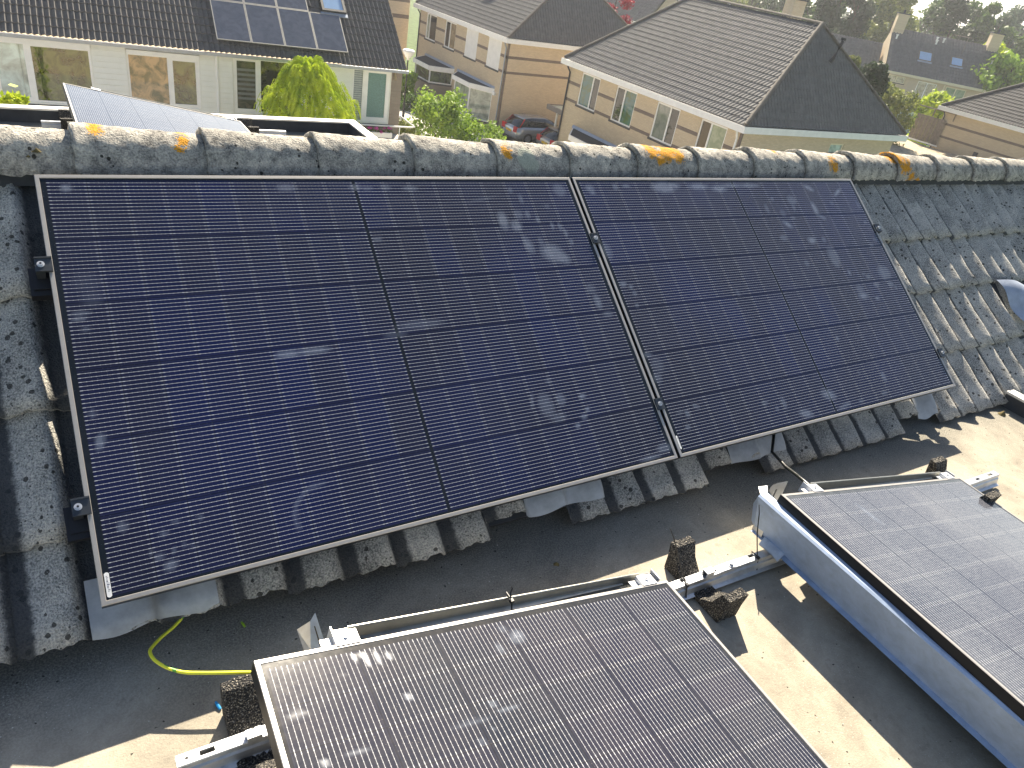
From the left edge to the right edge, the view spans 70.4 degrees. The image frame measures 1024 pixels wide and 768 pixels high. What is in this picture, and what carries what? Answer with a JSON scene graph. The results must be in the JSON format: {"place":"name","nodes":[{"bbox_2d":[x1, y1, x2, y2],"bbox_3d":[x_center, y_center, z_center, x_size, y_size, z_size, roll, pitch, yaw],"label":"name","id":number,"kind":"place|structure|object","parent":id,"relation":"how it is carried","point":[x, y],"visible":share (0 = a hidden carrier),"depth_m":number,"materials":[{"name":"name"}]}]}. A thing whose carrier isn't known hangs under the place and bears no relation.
{"place":"outdoors","nodes":[
{"label":"outdoors","id":0,"kind":"place"},
{"bbox_2d":[0,0,408,133],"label":"white clad house","id":1,"kind":"structure","parent":0,"point":[175,53],"depth_m":24.36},
{"bbox_2d":[0,42,36,101],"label":"window","id":2,"kind":"structure","parent":1,"relation":"in","point":[11,69],"depth_m":22.60,"materials":[{"name":"grey glass"}]},
{"bbox_2d":[28,45,93,103],"bbox_3d":[-14.352,-9.866,23.214,1.670,1.720,0.055,-7,35,-28],"label":"window","id":3,"kind":"structure","parent":1,"relation":"in","point":[51,67],"depth_m":23.14,"materials":[{"name":"glass"}]},
{"bbox_2d":[126,53,171,104],"bbox_3d":[-12.159,-10.181,24.351,1.250,1.630,0.055,-7,35,-28],"label":"window","id":4,"kind":"structure","parent":1,"relation":"in","point":[149,76],"depth_m":24.31,"materials":[{"name":"brown glass"}]},
{"bbox_2d":[168,57,200,108],"bbox_3d":[-11.197,-10.302,24.861,0.940,1.630,0.055,-7,35,-28],"label":"window","id":5,"kind":"structure","parent":1,"relation":"in","point":[184,73],"depth_m":24.86,"materials":[{"name":"white paint"}]},
{"bbox_2d":[210,0,251,42],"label":"roof solar panel","id":6,"kind":"object","parent":1,"relation":"on","point":[230,21],"visible":1,"depth_m":24.92,"materials":[{"name":"blue glass"}]},
{"bbox_2d":[233,58,259,112],"bbox_3d":[-9.423,-10.596,25.752,0.870,1.840,0.055,-7,35,-28],"label":"window","id":7,"kind":"structure","parent":1,"relation":"in","point":[245,71],"depth_m":25.75,"materials":[{"name":"white paint"}]},
{"bbox_2d":[243,0,276,6],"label":"roof solar panel","id":8,"kind":"object","parent":1,"relation":"on","point":[270,3],"visible":1,"depth_m":25.76,"materials":[{"name":"blue glass"}]},
{"bbox_2d":[244,3,284,46],"bbox_3d":[-8.679,-12.594,25.466,1.115,1.062,1.373,-7,35,-28],"label":"roof solar panel","id":9,"kind":"object","parent":1,"relation":"on","point":[264,24],"visible":1,"depth_m":25.44,"materials":[{"name":"blue glass"}]},
{"bbox_2d":[259,60,302,113],"bbox_3d":[-8.365,-10.730,26.313,1.540,1.840,0.055,-7,35,-28],"label":"window","id":10,"kind":"structure","parent":1,"relation":"in","point":[268,70],"depth_m":25.92,"materials":[{"name":"glass"}]},
{"bbox_2d":[275,0,308,10],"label":"roof solar panel","id":11,"kind":"object","parent":1,"relation":"on","point":[301,5],"visible":1,"depth_m":26.28,"materials":[{"name":"blue glass"}]},
{"bbox_2d":[277,8,316,49],"bbox_3d":[-7.687,-12.719,25.993,1.115,1.062,1.373,-7,35,-28],"label":"roof solar panel","id":12,"kind":"object","parent":1,"relation":"on","point":[297,29],"visible":1,"depth_m":25.97,"materials":[{"name":"blue glass"}]},
{"bbox_2d":[309,12,347,52],"bbox_3d":[-6.695,-12.844,26.519,1.115,1.062,1.373,-7,35,-28],"label":"roof solar panel","id":13,"kind":"object","parent":1,"relation":"on","point":[328,32],"visible":1,"depth_m":26.50,"materials":[{"name":"blue glass"}]},
{"bbox_2d":[352,69,363,120],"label":"window","id":14,"kind":"structure","parent":1,"relation":"in","point":[362,81],"depth_m":27.59,"materials":[{"name":"white paint"}]},
{"bbox_2d":[362,70,390,122],"bbox_3d":[-5.237,-11.117,27.979,1.050,1.960,0.055,-7,35,-28],"label":"balcony door","id":15,"kind":"structure","parent":1,"relation":"in","point":[376,89],"depth_m":27.99,"materials":[{"name":"white paint"}]},
{"bbox_2d":[360,115,414,139],"bbox_3d":[-6.089,-9.622,27.663,4.781,1.179,1.010,-8,36,-28],"label":"balcony railing","id":16,"kind":"object","parent":1,"relation":"attached to","point":[394,136],"visible":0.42,"depth_m":28.09,"materials":[{"name":"metal"}]},
{"bbox_2d":[365,126,392,137],"bbox_3d":[-5.179,-9.583,27.493,1.420,0.426,0.283,-9,36,-30],"label":"flower box","id":17,"kind":"object","parent":16,"relation":"hanging from","point":[381,133],"visible":0.75,"depth_m":27.58,"materials":[{"name":"white paint"}]},
{"bbox_2d":[399,99,484,141],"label":"pavement","id":18,"kind":"structure","parent":0,"point":[407,114],"depth_m":45.64,"materials":[{"name":"concrete"}]},
{"bbox_2d":[0,83,29,104],"bbox_3d":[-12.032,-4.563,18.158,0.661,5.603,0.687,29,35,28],"label":"shrub","id":19,"kind":"object","parent":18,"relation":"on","point":[16,98],"visible":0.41,"depth_m":16.77,"materials":[{"name":"green plant"}]},
{"bbox_2d":[254,55,360,122],"bbox_3d":[-7.053,-8.014,24.944,3.880,6.127,3.892,-9,36,-30],"label":"golden conifer","id":20,"kind":"object","parent":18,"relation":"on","point":[299,77],"visible":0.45,"depth_m":23.26,"materials":[{"name":"green plant"}]},
{"bbox_2d":[389,0,409,58],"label":"brick gable house","id":21,"kind":"structure","parent":18,"relation":"on","point":[400,9],"depth_m":53.05,"materials":[{"name":"beige brick"}]},
{"bbox_2d":[396,69,418,98],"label":"tall grass clump","id":22,"kind":"object","parent":18,"relation":"on","point":[411,77],"visible":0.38,"depth_m":48.85,"materials":[{"name":"green plant"}]},
{"bbox_2d":[398,118,421,135],"bbox_3d":[-4.633,-9.341,30.387,1.504,3.600,1.628,-9,36,-30],"label":"shrub","id":23,"kind":"object","parent":18,"relation":"on","point":[408,130],"visible":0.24,"depth_m":29.65,"materials":[{"name":"green plant"}]},
{"bbox_2d":[457,117,506,141],"bbox_3d":[-1.513,-12.562,37.872,2.694,2.568,2.664,-9,36,-30],"label":"shrub","id":24,"kind":"object","parent":18,"relation":"on","point":[491,131],"visible":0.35,"depth_m":37.46,"materials":[{"name":"green plant"}]},
{"bbox_2d":[399,116,535,142],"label":"driveway","id":25,"kind":"structure","parent":0,"point":[509,138],"depth_m":45.00,"materials":[{"name":"concrete"}]},
{"bbox_2d":[402,49,414,117],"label":"street lamp","id":26,"kind":"object","parent":25,"relation":"on","point":[408,53],"visible":0.99,"depth_m":42.45,"materials":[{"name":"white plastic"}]},
{"bbox_2d":[406,85,475,140],"bbox_3d":[-3.590,-13.898,38.288,3.478,3.556,3.897,16,31,9],"label":"round shrub","id":27,"kind":"object","parent":25,"relation":"on","point":[450,107],"visible":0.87,"depth_m":37.38,"materials":[{"name":"green plant"}]},
{"bbox_2d":[502,113,556,142],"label":"parked car","id":28,"kind":"object","parent":25,"relation":"on","point":[524,127],"visible":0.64,"depth_m":44.24,"materials":[{"name":"silver metal"}]},
{"bbox_2d":[536,126,558,144],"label":"parked car","id":29,"kind":"object","parent":25,"relation":"on","point":[548,136],"visible":0.21,"depth_m":42.78,"materials":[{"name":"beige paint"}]},
{"bbox_2d":[546,104,562,126],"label":"carport","id":30,"kind":"object","parent":25,"relation":"on","point":[556,109],"visible":0.24,"depth_m":42.54,"materials":[{"name":"white paint"}]},
{"bbox_2d":[606,0,677,24],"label":"gabled house","id":31,"kind":"structure","parent":0,"point":[640,9],"depth_m":70.30,"materials":[{"name":"tile"}]},
{"bbox_2d":[405,0,929,146],"bbox_3d":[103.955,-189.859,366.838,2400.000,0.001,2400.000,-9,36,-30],"label":"ground","id":32,"kind":"structure","parent":0,"point":[413,25],"depth_m":81.30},
{"bbox_2d":[400,91,419,111],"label":"garden bush","id":33,"kind":"object","parent":32,"relation":"on","point":[410,98],"visible":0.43,"depth_m":46.94,"materials":[{"name":"green plant"}]},
{"bbox_2d":[0,104,1023,767],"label":"terraced house","id":34,"kind":"structure","parent":32,"relation":"on","point":[818,668],"depth_m":2.13,"materials":[{"name":"concrete"}]},
{"bbox_2d":[58,109,72,129],"bbox_3d":[-3.055,-1.802,4.980,0.080,0.100,0.262,-9,36,-30],"label":"rubber support","id":35,"kind":"object","parent":34,"relation":"on","point":[65,116],"visible":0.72,"depth_m":5.01,"materials":[{"name":"rubber"}]},
{"bbox_2d":[41,120,285,135],"bbox_3d":[-2.476,-1.859,5.297,1.623,0.044,0.068,-8,36,-29],"label":"mounting rail","id":36,"kind":"object","parent":34,"relation":"on","point":[50,124],"visible":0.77,"depth_m":4.94,"materials":[{"name":"metal"}]},
{"bbox_2d":[91,87,236,119],"bbox_3d":[-2.441,-1.963,5.148,0.937,0.205,0.064,-10,36,-31],"label":"side support","id":37,"kind":"object","parent":34,"relation":"attached to","point":[163,103],"visible":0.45,"depth_m":5.14,"materials":[{"name":"metal"}]},
{"bbox_2d":[62,83,249,133],"bbox_3d":[-2.059,-1.510,4.504,1.138,0.235,1.732,-9,36,-30],"label":"solar panel","id":38,"kind":"object","parent":37,"relation":"on","point":[89,105],"visible":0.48,"depth_m":4.71,"materials":[{"name":"grey glass"}]},
{"bbox_2d":[148,617,250,674],"bbox_3d":[-0.731,0.612,1.678,0.305,0.075,0.173,34,37,33],"label":"earth wire","id":39,"kind":"object","parent":34,"relation":"attached to","point":[153,658],"visible":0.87,"depth_m":1.64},
{"bbox_2d":[220,673,276,767],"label":"rubber support","id":40,"kind":"object","parent":34,"relation":"on","point":[241,711],"visible":0.72,"depth_m":1.60,"materials":[{"name":"black rubber"}]},
{"bbox_2d":[241,118,258,132],"bbox_3d":[-2.008,-1.956,5.569,0.081,0.101,0.260,-9,36,-30],"label":"rubber support","id":41,"kind":"object","parent":34,"relation":"on","point":[247,123],"visible":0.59,"depth_m":5.61,"materials":[{"name":"rubber"}]},
{"bbox_2d":[175,566,722,767],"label":"mounting rail","id":42,"kind":"object","parent":34,"relation":"on","point":[230,752],"visible":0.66,"depth_m":1.54,"materials":[{"name":"metal"}]},
{"bbox_2d":[245,725,262,743],"bbox_3d":[-0.551,0.749,1.551,0.031,0.016,0.022,-9,36,-30],"label":"rail clip","id":43,"kind":"object","parent":42,"relation":"attached to","point":[254,734],"visible":1,"depth_m":1.54,"materials":[{"name":"metal"}]},
{"bbox_2d":[326,569,659,644],"bbox_3d":[0.016,0.551,1.780,0.938,0.192,0.064,-8,36,-29],"label":"side support","id":44,"kind":"object","parent":42,"relation":"on","point":[377,628],"visible":0.51,"depth_m":1.75,"materials":[{"name":"metal"}]},
{"bbox_2d":[297,614,323,650],"bbox_3d":[-0.455,0.608,1.630,0.019,0.251,0.085,24,33,21],"label":"slotted plate","id":45,"kind":"object","parent":44,"relation":"attached to","point":[310,634],"visible":0.42,"depth_m":1.61,"materials":[{"name":"silver metal"}]},
{"bbox_2d":[319,628,360,647],"bbox_3d":[-0.360,0.540,1.519,0.080,0.032,0.037,-9,36,-30],"label":"panel clip","id":46,"kind":"object","parent":44,"relation":"attached to","point":[347,636],"visible":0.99,"depth_m":1.52,"materials":[{"name":"metal"}]},
{"bbox_2d":[251,580,830,767],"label":"solar panel","id":47,"kind":"object","parent":44,"relation":"on","point":[657,675],"visible":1,"depth_m":1.55,"materials":[{"name":"grey glass"}]},
{"bbox_2d":[628,574,656,586],"bbox_3d":[0.360,0.552,2.011,0.080,0.032,0.037,-9,36,-30],"label":"panel clip","id":48,"kind":"object","parent":44,"relation":"attached to","point":[646,579],"visible":0.98,"depth_m":2.01,"materials":[{"name":"metal"}]},
{"bbox_2d":[670,528,689,597],"bbox_3d":[0.495,0.527,2.148,0.117,0.213,0.022,24,33,21],"label":"cable tie","id":49,"kind":"object","parent":42,"relation":"attached to","point":[687,584],"visible":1,"depth_m":2.15,"materials":[{"name":"black plastic"}]},
{"bbox_2d":[702,566,714,577],"bbox_3d":[0.599,0.573,2.211,0.031,0.016,0.022,-9,36,-30],"label":"rail clip","id":50,"kind":"object","parent":42,"relation":"attached to","point":[708,572],"visible":1,"depth_m":2.21,"materials":[{"name":"metal"}]},
{"bbox_2d":[664,536,748,622],"bbox_3d":[0.582,0.590,2.201,0.082,0.100,0.261,-9,36,-30],"label":"rubber support","id":51,"kind":"object","parent":34,"relation":"on","point":[715,604],"visible":0.85,"depth_m":2.20,"materials":[{"name":"black rubber"}]},
{"bbox_2d":[751,481,787,537],"bbox_3d":[0.848,0.405,2.396,0.101,0.194,0.038,-33,52,-50],"label":"slotted plate","id":52,"kind":"object","parent":34,"relation":"attached to","point":[780,487],"visible":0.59,"depth_m":2.38,"materials":[{"name":"metal"}]},
{"bbox_2d":[715,471,998,585],"bbox_3d":[1.325,0.485,2.641,1.595,0.054,0.068,-8,36,-29],"label":"mounting rail","id":53,"kind":"object","parent":34,"relation":"on","point":[738,569],"visible":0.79,"depth_m":2.32,"materials":[{"name":"metal"}]},
{"bbox_2d":[759,537,783,560],"bbox_3d":[0.845,0.522,2.346,0.057,0.031,0.096,-9,36,-30],"label":"angle bracket","id":54,"kind":"object","parent":53,"relation":"attached to","point":[771,548],"visible":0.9,"depth_m":2.35,"materials":[{"name":"metal"}]},
{"bbox_2d":[798,470,954,491],"bbox_3d":[1.368,0.368,2.653,0.938,0.194,0.064,-8,35,-28],"label":"side support","id":55,"kind":"object","parent":34,"relation":"attached to","point":[846,483],"visible":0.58,"depth_m":2.64,"materials":[{"name":"metal"}]},
{"bbox_2d":[770,434,809,483],"bbox_3d":[1.003,0.279,2.640,0.027,0.116,0.447,9,31,-3],"label":"black conduit","id":56,"kind":"object","parent":55,"relation":"attached to","point":[793,472],"visible":0.62,"depth_m":2.67,"materials":[{"name":"plastic"}]},
{"bbox_2d":[801,484,823,491],"bbox_3d":[0.989,0.353,2.398,0.080,0.032,0.038,-9,36,-30],"label":"panel clip","id":57,"kind":"object","parent":55,"relation":"attached to","point":[815,487],"visible":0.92,"depth_m":2.40,"materials":[{"name":"metal"}]},
{"bbox_2d":[777,477,1023,720],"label":"solar panel","id":58,"kind":"object","parent":55,"relation":"on","point":[940,562],"visible":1,"depth_m":2.21,"materials":[{"name":"grey glass"}]},
{"bbox_2d":[751,486,1023,767],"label":"wind deflector","id":59,"kind":"object","parent":58,"relation":"attached to","point":[984,716],"visible":1,"depth_m":2.00,"materials":[{"name":"metal"}]},
{"bbox_2d":[925,456,1000,502],"bbox_3d":[1.782,0.406,2.891,0.080,0.100,0.260,-9,36,-30],"label":"rubber support","id":60,"kind":"object","parent":34,"relation":"on","point":[938,464],"visible":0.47,"depth_m":2.93,"materials":[{"name":"rubber"}]},
{"bbox_2d":[413,0,627,129],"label":"semi detached house","id":61,"kind":"structure","parent":32,"relation":"on","point":[498,61],"depth_m":45.95,"materials":[{"name":"yellow brick"}]},
{"bbox_2d":[415,64,430,83],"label":"bay window","id":62,"kind":"structure","parent":61,"relation":"in","point":[423,73],"depth_m":50.22,"materials":[{"name":"glass"}]},
{"bbox_2d":[424,13,436,43],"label":"window","id":63,"kind":"structure","parent":61,"relation":"in","point":[431,19],"depth_m":51.49,"materials":[{"name":"glass"}]},
{"bbox_2d":[427,70,452,86],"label":"bay window","id":64,"kind":"structure","parent":61,"relation":"in","point":[440,78],"depth_m":49.69,"materials":[{"name":"glass"}]},
{"bbox_2d":[442,20,456,51],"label":"window","id":65,"kind":"structure","parent":61,"relation":"in","point":[450,32],"depth_m":49.37,"materials":[{"name":"white paint"}]},
{"bbox_2d":[454,81,469,116],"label":"bay window","id":66,"kind":"structure","parent":61,"relation":"in","point":[462,88],"depth_m":47.01,"materials":[{"name":"glass"}]},
{"bbox_2d":[466,88,491,123],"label":"bay window","id":67,"kind":"structure","parent":61,"relation":"in","point":[479,101],"depth_m":46.37,"materials":[{"name":"glass"}]},
{"bbox_2d":[608,0,635,23],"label":"red tree","id":68,"kind":"object","parent":32,"relation":"on","point":[627,6],"visible":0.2,"depth_m":57.91,"materials":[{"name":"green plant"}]},
{"bbox_2d":[729,0,769,9],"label":"background tree","id":69,"kind":"object","parent":32,"relation":"on","point":[752,3],"visible":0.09,"depth_m":113.86,"materials":[{"name":"green plant"}]},
{"bbox_2d":[757,0,785,13],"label":"background tree","id":70,"kind":"object","parent":32,"relation":"on","point":[779,6],"visible":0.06,"depth_m":107.34,"materials":[{"name":"green plant"}]},
{"bbox_2d":[802,0,847,20],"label":"background tree","id":71,"kind":"object","parent":32,"relation":"on","point":[808,10],"visible":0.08,"depth_m":98.30,"materials":[{"name":"green plant"}]},
{"bbox_2d":[806,0,847,35],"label":"background tree","id":72,"kind":"object","parent":32,"relation":"on","point":[829,13],"visible":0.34,"depth_m":85.64,"materials":[{"name":"green plant"}]},
{"bbox_2d":[836,0,880,39],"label":"background tree","id":73,"kind":"object","parent":32,"relation":"on","point":[857,22],"visible":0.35,"depth_m":91.65,"materials":[{"name":"green plant"}]},
{"bbox_2d":[859,61,890,98],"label":"conical bush","id":74,"kind":"object","parent":32,"relation":"on","point":[876,74],"visible":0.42,"depth_m":43.08,"materials":[{"name":"green plant"}]},
{"bbox_2d":[868,0,896,42],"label":"background tree","id":75,"kind":"object","parent":32,"relation":"on","point":[879,20],"visible":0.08,"depth_m":100.37,"materials":[{"name":"green plant"}]},
{"bbox_2d":[859,0,920,42],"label":"background tree","id":76,"kind":"object","parent":32,"relation":"on","point":[889,9],"visible":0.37,"depth_m":94.05,"materials":[{"name":"green plant"}]},
{"bbox_2d":[882,88,921,146],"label":"garden bush","id":77,"kind":"object","parent":32,"relation":"on","point":[897,102],"visible":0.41,"depth_m":49.77,"materials":[{"name":"green plant"}]},
{"bbox_2d":[889,140,955,156],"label":"garage block","id":78,"kind":"structure","parent":32,"relation":"on","point":[909,147],"depth_m":50.96,"materials":[{"name":"yellow brick"}]},
{"bbox_2d":[908,113,946,146],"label":"roof","id":79,"kind":"structure","parent":32,"relation":"on","point":[931,133],"depth_m":53.33,"materials":[{"name":"brown wood"}]},
{"bbox_2d":[906,88,954,145],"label":"leafy tree","id":80,"kind":"object","parent":32,"relation":"on","point":[936,98],"visible":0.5,"depth_m":62.03,"materials":[{"name":"green plant"}]},
{"bbox_2d":[917,0,960,36],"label":"background tree","id":81,"kind":"object","parent":32,"relation":"on","point":[937,3],"visible":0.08,"depth_m":106.37,"materials":[{"name":"green plant"}]},
{"bbox_2d":[879,10,1005,133],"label":"gabled house","id":82,"kind":"structure","parent":32,"relation":"on","point":[925,64],"depth_m":77.04,"materials":[{"name":"tile"}]},
{"bbox_2d":[888,74,905,84],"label":"window","id":83,"kind":"structure","parent":82,"relation":"in","point":[895,79],"depth_m":77.35,"materials":[{"name":"glass"}]},
{"bbox_2d":[915,81,936,98],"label":"window","id":84,"kind":"structure","parent":82,"relation":"in","point":[925,88],"depth_m":77.11,"materials":[{"name":"glass"}]},
{"bbox_2d":[945,87,965,99],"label":"window","id":85,"kind":"structure","parent":82,"relation":"in","point":[953,92],"depth_m":76.62,"materials":[{"name":"glass"}]},
{"bbox_2d":[924,0,978,42],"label":"background tree","id":86,"kind":"object","parent":32,"relation":"on","point":[956,11],"visible":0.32,"depth_m":99.05,"materials":[{"name":"green plant"}]},
{"bbox_2d":[951,0,1003,43],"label":"background tree","id":87,"kind":"object","parent":32,"relation":"on","point":[984,20],"visible":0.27,"depth_m":101.20,"materials":[{"name":"green plant"}]},
{"bbox_2d":[970,49,1023,92],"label":"background tree","id":88,"kind":"object","parent":32,"relation":"on","point":[1009,66],"visible":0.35,"depth_m":75.29,"materials":[{"name":"green plant"}]},
{"bbox_2d":[973,12,1022,48],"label":"background tree","id":89,"kind":"object","parent":32,"relation":"on","point":[1006,19],"visible":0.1,"depth_m":107.61,"materials":[{"name":"green plant"}]},
{"bbox_2d":[975,24,1023,61],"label":"background tree","id":90,"kind":"object","parent":32,"relation":"on","point":[1008,31],"visible":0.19,"depth_m":99.40,"materials":[{"name":"green plant"}]},
{"bbox_2d":[1005,4,1023,38],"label":"background tree","id":91,"kind":"object","parent":32,"relation":"on","point":[1018,13],"visible":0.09,"depth_m":120.44,"materials":[{"name":"green plant"}]},
{"bbox_2d":[556,0,907,154],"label":"semi detached house","id":92,"kind":"structure","parent":0,"point":[702,74],"depth_m":33.61,"materials":[{"name":"yellow brick"}]},
{"bbox_2d":[575,72,600,113],"bbox_3d":[4.033,-15.341,38.267,0.135,1.740,1.760,-9,36,-30],"label":"window","id":93,"kind":"structure","parent":92,"relation":"in","point":[590,84],"depth_m":38.31,"materials":[{"name":"white paint"}]},
{"bbox_2d":[608,86,637,129],"bbox_3d":[5.550,-13.757,36.141,0.135,1.740,1.750,-9,36,-30],"label":"window","id":94,"kind":"structure","parent":92,"relation":"in","point":[625,99],"depth_m":36.18,"materials":[{"name":"glass"}]},
{"bbox_2d":[647,102,680,147],"bbox_3d":[7.126,-12.111,33.930,0.135,1.740,1.740,-9,36,-30],"label":"window","id":95,"kind":"structure","parent":92,"relation":"in","point":[666,117],"depth_m":33.97,"materials":[{"name":"grey glass"}]},
{"bbox_2d":[694,119,727,149],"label":"window","id":96,"kind":"structure","parent":92,"relation":"in","point":[710,135],"depth_m":31.72,"materials":[{"name":"glass"}]},
{"bbox_2d":[828,144,843,151],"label":"window","id":97,"kind":"structure","parent":92,"relation":"in","point":[833,147],"depth_m":33.77,"materials":[{"name":"glass"}]},
{"bbox_2d":[729,0,808,19],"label":"gabled house","id":98,"kind":"structure","parent":0,"point":[795,7],"depth_m":57.46,"materials":[{"name":"brick"}]},
{"bbox_2d":[832,33,882,67],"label":"gabled house","id":99,"kind":"structure","parent":0,"point":[867,51],"depth_m":79.94,"materials":[{"name":"tile"}]},
{"bbox_2d":[778,0,1023,30],"label":"sky","id":100,"kind":"structure","parent":0,"point":[922,4],"materials":[{"name":"white"}]},
{"bbox_2d":[929,82,1023,158],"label":"semi detached house","id":101,"kind":"structure","parent":0,"point":[989,124],"depth_m":50.53,"materials":[{"name":"yellow brick"}]},
{"bbox_3d":[0.292,-0.494,2.727,3.410,0.041,0.044,-9,36,-30],"label":"slope rail","id":102,"kind":"object","parent":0,"visible":0},
{"bbox_2d":[27,256,53,300],"bbox_3d":[-1.186,-0.265,1.851,0.076,0.129,0.084,-9,36,-30],"label":"panel clamp","id":103,"kind":"object","parent":102,"relation":"attached to","point":[39,282],"visible":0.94,"depth_m":1.82,"materials":[{"name":"metal"}]},
{"bbox_2d":[34,175,677,608],"bbox_3d":[-0.350,-0.142,2.195,1.722,0.694,0.937,-9,36,-30],"label":"solar panel","id":104,"kind":"object","parent":102,"relation":"on","point":[264,371],"visible":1,"depth_m":2.05,"materials":[{"name":"blue glass"}]},
{"bbox_2d":[570,177,955,459],"bbox_3d":[1.128,-0.383,3.069,1.722,0.694,0.937,-9,36,-30],"label":"solar panel","id":105,"kind":"object","parent":102,"relation":"on","point":[753,308],"visible":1,"depth_m":2.96,"materials":[{"name":"blue glass"}]},
{"bbox_3d":[0.487,0.091,2.558,3.410,0.041,0.044,-9,36,-30],"label":"slope rail","id":106,"kind":"object","parent":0,"visible":0},
{"bbox_2d":[63,496,91,543],"bbox_3d":[-0.993,0.312,1.685,0.076,0.129,0.084,-9,36,-30],"label":"panel clamp","id":107,"kind":"object","parent":106,"relation":"attached to","point":[78,511],"visible":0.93,"depth_m":1.66,"materials":[{"name":"metal"}]},
{"bbox_2d":[653,397,665,409],"bbox_3d":[0.505,0.075,2.530,0.033,0.058,0.058,-9,36,-30],"label":"panel clamp","id":108,"kind":"object","parent":106,"relation":"attached to","point":[659,403],"visible":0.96,"depth_m":2.51,"materials":[{"name":"metal"}]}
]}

